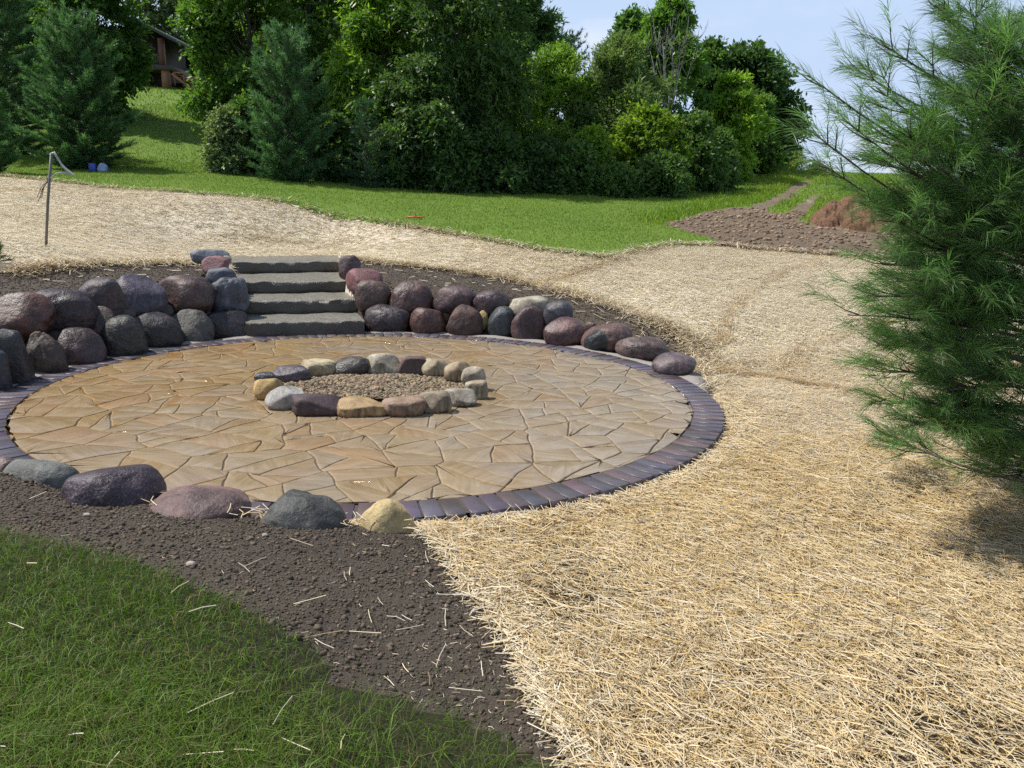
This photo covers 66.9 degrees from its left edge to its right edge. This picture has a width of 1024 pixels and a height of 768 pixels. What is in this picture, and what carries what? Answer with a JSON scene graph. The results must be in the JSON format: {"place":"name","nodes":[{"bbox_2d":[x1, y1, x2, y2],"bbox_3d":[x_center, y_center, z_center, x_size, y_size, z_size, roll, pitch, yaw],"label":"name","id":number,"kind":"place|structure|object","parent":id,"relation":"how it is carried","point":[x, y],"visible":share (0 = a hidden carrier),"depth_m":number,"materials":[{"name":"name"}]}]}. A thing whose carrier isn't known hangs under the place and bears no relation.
{"place":"outdoors","nodes":[
{"label":"outdoors","id":0,"kind":"place"},
{"bbox_2d":[0,512,567,767],"bbox_3d":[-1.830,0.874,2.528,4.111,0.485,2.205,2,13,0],"label":"grass","id":1,"kind":"structure","parent":0,"point":[23,753],"depth_m":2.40,"materials":[{"name":"green plant"}]},
{"bbox_2d":[0,260,730,767],"bbox_3d":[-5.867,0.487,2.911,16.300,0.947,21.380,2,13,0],"label":"soil ground","id":2,"kind":"structure","parent":0,"point":[418,636],"depth_m":3.27,"materials":[{"name":"brown soil"}]},
{"bbox_2d":[0,350,12,390],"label":"boulder","id":3,"kind":"object","parent":2,"relation":"on","point":[5,379],"visible":0.84,"depth_m":6.79,"materials":[{"name":"stone"}]},
{"bbox_2d":[0,329,34,383],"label":"boulder","id":4,"kind":"object","parent":2,"relation":"on","point":[13,346],"visible":0.64,"depth_m":7.03,"materials":[{"name":"stone"}]},
{"bbox_2d":[0,292,55,341],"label":"boulder","id":5,"kind":"object","parent":2,"relation":"on","point":[25,314],"visible":0.78,"depth_m":7.78,"materials":[{"name":"stone"}]},
{"bbox_2d":[2,459,78,488],"bbox_3d":[-2.565,0.562,4.179,0.438,0.321,0.367,-5,15,-27],"label":"boulder","id":6,"kind":"object","parent":2,"relation":"on","point":[54,474],"visible":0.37,"depth_m":4.08,"materials":[{"name":"grey stone"}]},
{"bbox_2d":[26,331,68,372],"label":"boulder","id":7,"kind":"object","parent":2,"relation":"on","point":[46,352],"visible":0.68,"depth_m":7.48,"materials":[{"name":"grey stone"}]},
{"bbox_2d":[35,288,97,331],"bbox_3d":[-4.887,-0.750,8.425,0.706,0.580,0.598,-5,14,-27],"label":"boulder","id":8,"kind":"object","parent":2,"relation":"on","point":[76,308],"visible":0.44,"depth_m":8.23,"materials":[{"name":"stone"}]},
{"bbox_2d":[56,327,106,364],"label":"boulder","id":9,"kind":"object","parent":2,"relation":"on","point":[80,345],"visible":0.64,"depth_m":7.96,"materials":[{"name":"stone"}]},
{"bbox_2d":[78,277,129,315],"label":"boulder","id":10,"kind":"object","parent":2,"relation":"on","point":[107,292],"visible":0.48,"depth_m":8.75,"materials":[{"name":"stone"}]},
{"bbox_2d":[60,464,166,506],"bbox_3d":[-2.051,0.641,4.002,0.494,0.459,0.457,2,13,0],"label":"boulder","id":11,"kind":"object","parent":2,"relation":"on","point":[126,485],"visible":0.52,"depth_m":3.84,"materials":[{"name":"stone"}]},
{"bbox_2d":[100,314,148,356],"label":"boulder","id":12,"kind":"object","parent":2,"relation":"on","point":[122,335],"visible":0.73,"depth_m":8.40,"materials":[{"name":"stone"}]},
{"bbox_2d":[116,274,167,316],"bbox_3d":[-4.476,-1.024,9.291,0.665,0.576,0.527,-8,16,-36],"label":"boulder","id":13,"kind":"object","parent":2,"relation":"on","point":[143,294],"visible":0.6,"depth_m":9.15,"materials":[{"name":"stone"}]},
{"bbox_2d":[135,312,183,347],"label":"boulder","id":14,"kind":"object","parent":2,"relation":"on","point":[161,330],"visible":0.55,"depth_m":8.94,"materials":[{"name":"stone"}]},
{"bbox_2d":[159,274,215,313],"bbox_3d":[-4.123,-1.103,9.779,0.724,0.548,0.629,2,13,0],"label":"boulder","id":15,"kind":"object","parent":2,"relation":"on","point":[184,291],"visible":0.73,"depth_m":9.56,"materials":[{"name":"stone"}]},
{"bbox_2d":[172,309,214,341],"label":"boulder","id":16,"kind":"object","parent":2,"relation":"on","point":[197,325],"visible":0.56,"depth_m":9.39,"materials":[{"name":"grey stone"}]},
{"bbox_2d":[149,485,251,518],"bbox_3d":[-1.616,0.678,3.979,0.531,0.286,0.477,-8,16,-38],"label":"boulder","id":17,"kind":"object","parent":2,"relation":"on","point":[202,501],"visible":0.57,"depth_m":3.87,"materials":[{"name":"pink stone"}]},
{"bbox_2d":[206,310,248,338],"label":"boulder","id":18,"kind":"object","parent":2,"relation":"on","point":[229,323],"visible":0.57,"depth_m":9.73,"materials":[{"name":"stone"}]},
{"bbox_2d":[212,277,249,311],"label":"boulder","id":19,"kind":"object","parent":2,"relation":"on","point":[231,294],"visible":0.64,"depth_m":10.01,"materials":[{"name":"grey stone"}]},
{"bbox_2d":[260,489,347,529],"bbox_3d":[-1.085,0.749,3.996,0.496,0.412,0.384,2,13,0],"label":"boulder","id":20,"kind":"object","parent":2,"relation":"on","point":[294,509],"visible":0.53,"depth_m":3.85,"materials":[{"name":"grey stone"}]},
{"bbox_2d":[0,264,690,767],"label":"scattered straw","id":21,"kind":"object","parent":2,"relation":"on","point":[378,598],"visible":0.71,"depth_m":2.90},
{"bbox_2d":[0,331,724,523],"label":"round patio","id":22,"kind":"structure","parent":2,"relation":"on","point":[543,423],"depth_m":5.99,"materials":[{"name":"stone"}]},
{"bbox_2d":[253,378,283,399],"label":"ring stone","id":23,"kind":"object","parent":22,"relation":"on","point":[262,388],"visible":0.69,"depth_m":6.71,"materials":[{"name":"stone"}]},
{"bbox_2d":[265,386,303,409],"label":"ring stone","id":24,"kind":"object","parent":22,"relation":"on","point":[278,398],"visible":0.74,"depth_m":6.42,"materials":[{"name":"stone"}]},
{"bbox_2d":[245,312,364,336],"bbox_3d":[-2.813,-0.809,10.502,1.535,0.230,1.044,-3,14,-20],"label":"stone step","id":25,"kind":"object","parent":22,"relation":"on","point":[279,324],"visible":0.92,"depth_m":10.13,"materials":[{"name":"grey stone"}]},
{"bbox_2d":[245,292,356,314],"bbox_3d":[-3.108,-1.191,11.240,1.570,0.212,1.079,-4,14,-22],"label":"stone step","id":26,"kind":"object","parent":25,"relation":"on","point":[308,303],"visible":0.83,"depth_m":10.87,"materials":[{"name":"grey stone"}]},
{"bbox_2d":[236,272,345,293],"bbox_3d":[-3.465,-1.644,12.391,1.857,0.192,1.902,-4,14,-23],"label":"stone step","id":27,"kind":"object","parent":26,"relation":"on","point":[275,283],"visible":0.87,"depth_m":11.71,"materials":[{"name":"grey stone"}]},
{"bbox_2d":[230,255,339,273],"bbox_3d":[-3.897,-2.103,13.570,2.316,0.205,1.429,-7,15,-32],"label":"stone step","id":28,"kind":"object","parent":27,"relation":"on","point":[281,264],"visible":0.94,"depth_m":13.04,"materials":[{"name":"grey stone"}]},
{"bbox_2d":[291,393,339,416],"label":"ring stone","id":29,"kind":"object","parent":22,"relation":"on","point":[311,404],"visible":0.91,"depth_m":6.26,"materials":[{"name":"stone"}]},
{"bbox_2d":[337,396,385,417],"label":"ring stone","id":30,"kind":"object","parent":22,"relation":"on","point":[353,406],"visible":0.93,"depth_m":6.28,"materials":[{"name":"stone"}]},
{"bbox_2d":[283,373,464,398],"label":"gravel","id":31,"kind":"structure","parent":22,"relation":"on","point":[378,386],"depth_m":7.13,"materials":[{"name":"beige gravel"}]},
{"bbox_2d":[273,365,310,381],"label":"ring stone","id":32,"kind":"object","parent":31,"relation":"on","point":[288,373],"visible":0.77,"depth_m":7.24,"materials":[{"name":"stone"}]},
{"bbox_2d":[301,358,335,376],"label":"ring stone","id":33,"kind":"object","parent":31,"relation":"on","point":[316,367],"visible":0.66,"depth_m":7.46,"materials":[{"name":"stone"}]},
{"bbox_2d":[333,356,369,374],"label":"ring stone","id":34,"kind":"object","parent":31,"relation":"on","point":[353,365],"visible":0.84,"depth_m":7.53,"materials":[{"name":"stone"}]},
{"bbox_2d":[367,353,399,373],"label":"ring stone","id":35,"kind":"object","parent":31,"relation":"on","point":[382,363],"visible":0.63,"depth_m":7.61,"materials":[{"name":"stone"}]},
{"bbox_2d":[397,356,425,374],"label":"ring stone","id":36,"kind":"object","parent":31,"relation":"on","point":[410,364],"visible":0.76,"depth_m":7.65,"materials":[{"name":"stone"}]},
{"bbox_2d":[421,358,447,376],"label":"ring stone","id":37,"kind":"object","parent":31,"relation":"on","point":[433,367],"visible":0.85,"depth_m":7.63,"materials":[{"name":"stone"}]},
{"bbox_2d":[444,361,469,381],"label":"ring stone","id":38,"kind":"object","parent":31,"relation":"on","point":[453,371],"visible":0.73,"depth_m":7.44,"materials":[{"name":"stone"}]},
{"bbox_2d":[382,395,425,416],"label":"ring stone","id":39,"kind":"object","parent":22,"relation":"on","point":[408,405],"visible":0.97,"depth_m":6.33,"materials":[{"name":"stone"}]},
{"bbox_2d":[419,390,452,413],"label":"ring stone","id":40,"kind":"object","parent":22,"relation":"on","point":[439,401],"visible":0.91,"depth_m":6.47,"materials":[{"name":"stone"}]},
{"bbox_2d":[444,388,477,406],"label":"ring stone","id":41,"kind":"object","parent":22,"relation":"on","point":[461,397],"visible":0.77,"depth_m":6.71,"materials":[{"name":"stone"}]},
{"bbox_2d":[346,268,382,292],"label":"boulder","id":42,"kind":"object","parent":2,"relation":"on","point":[355,277],"visible":0.66,"depth_m":11.07,"materials":[{"name":"pink stone"}]},
{"bbox_2d":[355,280,390,313],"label":"boulder","id":43,"kind":"object","parent":2,"relation":"on","point":[369,293],"visible":0.74,"depth_m":10.71,"materials":[{"name":"stone"}]},
{"bbox_2d":[357,498,417,533],"bbox_3d":[-0.662,0.808,4.079,0.369,0.426,0.317,2,13,0],"label":"boulder","id":44,"kind":"object","parent":2,"relation":"on","point":[389,516],"visible":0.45,"depth_m":3.98,"materials":[{"name":"stone"}]},
{"bbox_2d":[364,303,410,331],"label":"boulder","id":45,"kind":"object","parent":2,"relation":"on","point":[380,317],"visible":0.77,"depth_m":10.49,"materials":[{"name":"stone"}]},
{"bbox_2d":[388,280,432,315],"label":"boulder","id":46,"kind":"object","parent":2,"relation":"on","point":[410,296],"visible":0.62,"depth_m":10.73,"materials":[{"name":"stone"}]},
{"bbox_2d":[410,307,445,333],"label":"boulder","id":47,"kind":"object","parent":2,"relation":"on","point":[426,321],"visible":0.83,"depth_m":10.44,"materials":[{"name":"stone"}]},
{"bbox_2d":[432,285,475,314],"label":"boulder","id":48,"kind":"object","parent":2,"relation":"on","point":[448,299],"visible":0.77,"depth_m":10.73,"materials":[{"name":"stone"}]},
{"bbox_2d":[446,304,482,334],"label":"boulder","id":49,"kind":"object","parent":2,"relation":"on","point":[464,319],"visible":0.91,"depth_m":10.42,"materials":[{"name":"brown stone"}]},
{"bbox_2d":[472,290,509,317],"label":"boulder","id":50,"kind":"object","parent":2,"relation":"on","point":[488,302],"visible":0.72,"depth_m":10.66,"materials":[{"name":"stone"}]},
{"bbox_2d":[488,306,513,336],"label":"boulder","id":51,"kind":"object","parent":2,"relation":"on","point":[501,318],"visible":0.73,"depth_m":10.43,"materials":[{"name":"stone"}]},
{"bbox_2d":[511,305,544,339],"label":"boulder","id":52,"kind":"object","parent":2,"relation":"on","point":[527,322],"visible":0.78,"depth_m":10.26,"materials":[{"name":"stone"}]},
{"bbox_2d":[509,296,548,316],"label":"boulder","id":53,"kind":"object","parent":2,"relation":"on","point":[517,305],"visible":0.57,"depth_m":10.49,"materials":[{"name":"stone"}]},
{"bbox_2d":[543,301,572,325],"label":"boulder","id":54,"kind":"object","parent":2,"relation":"on","point":[554,310],"visible":0.59,"depth_m":10.22,"materials":[{"name":"stone"}]},
{"bbox_2d":[543,316,584,345],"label":"boulder","id":55,"kind":"object","parent":2,"relation":"on","point":[564,331],"visible":0.75,"depth_m":9.85,"materials":[{"name":"stone"}]},
{"bbox_2d":[581,323,631,352],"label":"boulder","id":56,"kind":"object","parent":2,"relation":"on","point":[605,337],"visible":0.73,"depth_m":9.56,"materials":[{"name":"stone"}]},
{"bbox_2d":[615,336,669,360],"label":"boulder","id":57,"kind":"object","parent":2,"relation":"on","point":[646,348],"visible":0.78,"depth_m":9.12,"materials":[{"name":"stone"}]},
{"bbox_2d":[651,352,696,374],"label":"boulder","id":58,"kind":"object","parent":2,"relation":"on","point":[673,363],"visible":0.88,"depth_m":8.29,"materials":[{"name":"stone"}]},
{"bbox_2d":[0,85,1022,257],"bbox_3d":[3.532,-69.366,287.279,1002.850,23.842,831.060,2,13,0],"label":"lawn","id":59,"kind":"structure","parent":0,"point":[178,131],"depth_m":20.22,"materials":[{"name":"green plant"}]},
{"bbox_2d":[0,102,24,173],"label":"pine tree","id":60,"kind":"object","parent":59,"relation":"on","point":[12,157],"visible":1,"depth_m":19.90,"materials":[{"name":"green plant"}]},
{"bbox_2d":[0,0,72,153],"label":"pine tree","id":61,"kind":"object","parent":59,"relation":"on","point":[27,54],"visible":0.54,"depth_m":24.77,"materials":[{"name":"green plant"}]},
{"bbox_2d":[8,0,142,169],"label":"pine tree","id":62,"kind":"object","parent":59,"relation":"on","point":[88,130],"visible":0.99,"depth_m":22.32,"materials":[{"name":"green plant"}]},
{"bbox_2d":[9,0,157,118],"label":"broadleaf tree","id":63,"kind":"object","parent":59,"relation":"on","point":[131,68],"visible":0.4,"depth_m":30.79,"materials":[{"name":"green plant"}]},
{"bbox_2d":[96,11,197,90],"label":"cabin","id":64,"kind":"object","parent":59,"relation":"on","point":[169,72],"visible":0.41,"depth_m":46.83,"materials":[{"name":"brown wood"}]},
{"bbox_2d":[131,0,194,44],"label":"broadleaf tree","id":65,"kind":"object","parent":59,"relation":"on","point":[163,11],"visible":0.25,"depth_m":56.14,"materials":[{"name":"green plant"}]},
{"bbox_2d":[195,102,261,174],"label":"shrub","id":66,"kind":"object","parent":59,"relation":"on","point":[224,136],"visible":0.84,"depth_m":23.18,"materials":[{"name":"green plant"}]},
{"bbox_2d":[166,0,314,146],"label":"broadleaf tree","id":67,"kind":"object","parent":59,"relation":"on","point":[217,38],"visible":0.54,"depth_m":25.10,"materials":[{"name":"green plant"}]},
{"bbox_2d":[222,88,283,169],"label":"shrub","id":68,"kind":"object","parent":59,"relation":"on","point":[240,101],"visible":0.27,"depth_m":23.65,"materials":[{"name":"green plant"}]},
{"bbox_2d":[233,17,342,181],"bbox_3d":[-6.483,-8.110,22.341,3.026,4.734,3.263,2,13,0],"label":"pine tree","id":69,"kind":"object","parent":59,"relation":"on","point":[273,122],"visible":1,"depth_m":22.09,"materials":[{"name":"green plant"}]},
{"bbox_2d":[234,0,371,153],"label":"broadleaf tree","id":70,"kind":"object","parent":59,"relation":"on","point":[319,16],"visible":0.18,"depth_m":28.02,"materials":[{"name":"green plant"}]},
{"bbox_2d":[297,108,367,183],"bbox_3d":[-5.597,-7.429,24.290,2.350,2.378,2.211,11,16,34],"label":"bush","id":71,"kind":"object","parent":59,"relation":"on","point":[338,138],"visible":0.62,"depth_m":23.80,"materials":[{"name":"green plant"}]},
{"bbox_2d":[334,96,393,187],"bbox_3d":[-4.268,-7.143,22.927,1.714,2.757,1.842,14,18,43],"label":"pine tree","id":72,"kind":"object","parent":59,"relation":"on","point":[367,104],"visible":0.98,"depth_m":22.90,"materials":[{"name":"green plant"}]},
{"bbox_2d":[314,0,428,174],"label":"broadleaf tree","id":73,"kind":"object","parent":59,"relation":"on","point":[354,66],"visible":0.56,"depth_m":25.27,"materials":[{"name":"green plant"}]},
{"bbox_2d":[358,117,437,189],"bbox_3d":[-3.605,-7.176,24.209,2.614,2.324,2.582,14,17,42],"label":"bush","id":74,"kind":"object","parent":59,"relation":"on","point":[398,169],"visible":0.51,"depth_m":23.53,"materials":[{"name":"green plant"}]},
{"bbox_2d":[366,49,468,188],"bbox_3d":[-3.050,-8.300,24.508,3.492,4.388,4.260,2,13,0],"label":"broadleaf tree","id":75,"kind":"object","parent":59,"relation":"on","point":[424,89],"visible":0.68,"depth_m":23.55,"materials":[{"name":"green plant"}]},
{"bbox_2d":[412,120,487,194],"bbox_3d":[-1.988,-7.106,24.290,2.351,2.367,2.703,-2,13,-15],"label":"bush","id":76,"kind":"object","parent":59,"relation":"on","point":[447,171],"visible":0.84,"depth_m":23.68,"materials":[{"name":"green plant"}]},
{"bbox_2d":[381,0,546,190],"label":"broadleaf tree","id":77,"kind":"object","parent":59,"relation":"on","point":[505,82],"visible":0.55,"depth_m":24.44,"materials":[{"name":"green plant"}]},
{"bbox_2d":[464,115,541,194],"bbox_3d":[-0.527,-7.288,24.703,3.038,2.593,2.869,2,13,0],"label":"bush","id":78,"kind":"object","parent":59,"relation":"on","point":[501,149],"visible":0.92,"depth_m":24.20,"materials":[{"name":"green plant"}]},
{"bbox_2d":[468,0,576,145],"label":"willow tree","id":79,"kind":"object","parent":59,"relation":"on","point":[546,30],"visible":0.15,"depth_m":31.86,"materials":[{"name":"green plant"}]},
{"bbox_2d":[521,133,580,194],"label":"bush","id":80,"kind":"object","parent":59,"relation":"on","point":[541,150],"visible":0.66,"depth_m":24.78,"materials":[{"name":"green plant"}]},
{"bbox_2d":[506,39,607,146],"bbox_3d":[1.647,-9.671,27.885,4.290,5.244,3.860,-2,13,-15],"label":"willow shrub","id":81,"kind":"object","parent":59,"relation":"on","point":[557,65],"visible":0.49,"depth_m":27.16,"materials":[{"name":"green plant"}]},
{"bbox_2d":[549,138,606,195],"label":"bush","id":82,"kind":"object","parent":59,"relation":"on","point":[577,153],"visible":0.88,"depth_m":24.80,"materials":[{"name":"green plant"}]},
{"bbox_2d":[566,122,618,168],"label":"bush","id":83,"kind":"object","parent":59,"relation":"on","point":[596,135],"visible":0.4,"depth_m":25.61,"materials":[{"name":"green plant"}]},
{"bbox_2d":[551,26,677,164],"bbox_3d":[3.603,-10.043,28.476,5.262,5.714,5.194,-9,17,-40],"label":"willow shrub","id":84,"kind":"object","parent":59,"relation":"on","point":[616,55],"visible":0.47,"depth_m":27.38,"materials":[{"name":"green plant"}]},
{"bbox_2d":[591,160,653,197],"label":"bush","id":85,"kind":"object","parent":59,"relation":"on","point":[623,179],"visible":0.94,"depth_m":24.60,"materials":[{"name":"green plant"}]},
{"bbox_2d":[602,2,646,119],"bbox_3d":[5.185,-12.595,33.677,4.451,7.321,3.652,-6,15,-31],"label":"broadleaf tree","id":86,"kind":"object","parent":59,"relation":"on","point":[627,17],"visible":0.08,"depth_m":32.47,"materials":[{"name":"green plant"}]},
{"bbox_2d":[607,97,697,194],"bbox_3d":[4.621,-8.102,26.605,3.239,3.292,2.983,-6,15,-29],"label":"bush","id":87,"kind":"object","parent":59,"relation":"on","point":[646,125],"visible":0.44,"depth_m":26.04,"materials":[{"name":"green plant"}]},
{"bbox_2d":[634,147,695,198],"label":"bush","id":88,"kind":"object","parent":59,"relation":"on","point":[666,174],"visible":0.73,"depth_m":25.19,"materials":[{"name":"green plant"}]},
{"bbox_2d":[609,0,722,167],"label":"broadleaf tree","id":89,"kind":"object","parent":59,"relation":"on","point":[664,12],"visible":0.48,"depth_m":31.03,"materials":[{"name":"green plant"}]},
{"bbox_2d":[645,4,707,144],"bbox_3d":[5.957,-10.916,28.992,2.442,6.996,1.511,2,13,0],"label":"dead tree","id":90,"kind":"object","parent":59,"relation":"on","point":[665,61],"visible":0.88,"depth_m":28.70,"materials":[{"name":"grey wood"}]},
{"bbox_2d":[665,108,732,193],"bbox_3d":[6.634,-8.328,27.846,2.795,3.077,2.662,2,13,0],"label":"bush","id":91,"kind":"object","parent":59,"relation":"on","point":[710,159],"visible":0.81,"depth_m":27.29,"materials":[{"name":"green plant"}]},
{"bbox_2d":[687,34,736,117],"bbox_3d":[8.892,-12.943,35.960,3.836,6.161,3.531,10,15,32],"label":"broadleaf tree","id":92,"kind":"object","parent":59,"relation":"on","point":[718,53],"visible":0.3,"depth_m":34.87,"materials":[{"name":"green plant"}]},
{"bbox_2d":[691,124,745,191],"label":"bush","id":93,"kind":"object","parent":59,"relation":"on","point":[727,139],"visible":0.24,"depth_m":28.63,"materials":[{"name":"green plant"}]},
{"bbox_2d":[709,68,778,181],"bbox_3d":[9.134,-10.731,32.331,3.270,4.682,3.347,-10,17,-42],"label":"broadleaf tree","id":94,"kind":"object","parent":59,"relation":"on","point":[742,117],"visible":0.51,"depth_m":31.54,"materials":[{"name":"green plant"}]},
{"bbox_2d":[691,35,816,168],"bbox_3d":[11.274,-13.260,36.706,5.317,6.160,5.186,-6,15,-32],"label":"broadleaf tree","id":95,"kind":"object","parent":59,"relation":"on","point":[754,58],"visible":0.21,"depth_m":35.48,"materials":[{"name":"green plant"}]},
{"bbox_2d":[744,92,788,174],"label":"bush","id":96,"kind":"object","parent":59,"relation":"on","point":[772,153],"visible":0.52,"depth_m":33.80,"materials":[{"name":"green plant"}]},
{"bbox_2d":[808,186,939,235],"bbox_3d":[9.648,-4.373,19.866,3.900,1.357,3.400,2,13,0],"label":"dirt pile","id":97,"kind":"object","parent":59,"relation":"on","point":[825,214],"visible":0.3,"depth_m":19.50,"materials":[{"name":"red soil"}]},
{"bbox_2d":[0,173,1023,767],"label":"straw ground","id":98,"kind":"structure","parent":0,"point":[250,217],"depth_m":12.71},
{"bbox_2d":[37,151,74,245],"bbox_3d":[-6.053,-2.389,10.361,0.595,1.385,0.101,3,13,7],"label":"marker stake","id":99,"kind":"object","parent":98,"relation":"on","point":[49,177],"visible":0.94,"depth_m":10.30,"materials":[{"name":"metal"}]},
{"bbox_2d":[766,0,1023,506],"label":"white pine","id":100,"kind":"object","parent":98,"relation":"on","point":[972,286],"visible":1,"depth_m":3.84,"materials":[{"name":"green plant"}]},
{"bbox_2d":[4,0,1023,173],"label":"sky","id":101,"kind":"structure","parent":0,"point":[796,26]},
{"bbox_2d":[608,168,905,226],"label":"rough grass","id":102,"kind":"structure","parent":0,"point":[781,179],"depth_m":26.74,"materials":[{"name":"green plant"}]},
{"bbox_2d":[665,180,1005,258],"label":"dirt track","id":103,"kind":"structure","parent":0,"point":[805,206],"depth_m":18.83,"materials":[{"name":"brown soil"}]},
{"bbox_2d":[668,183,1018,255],"bbox_3d":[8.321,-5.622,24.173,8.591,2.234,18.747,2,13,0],"label":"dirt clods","id":104,"kind":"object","parent":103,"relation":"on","point":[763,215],"visible":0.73,"depth_m":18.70,"materials":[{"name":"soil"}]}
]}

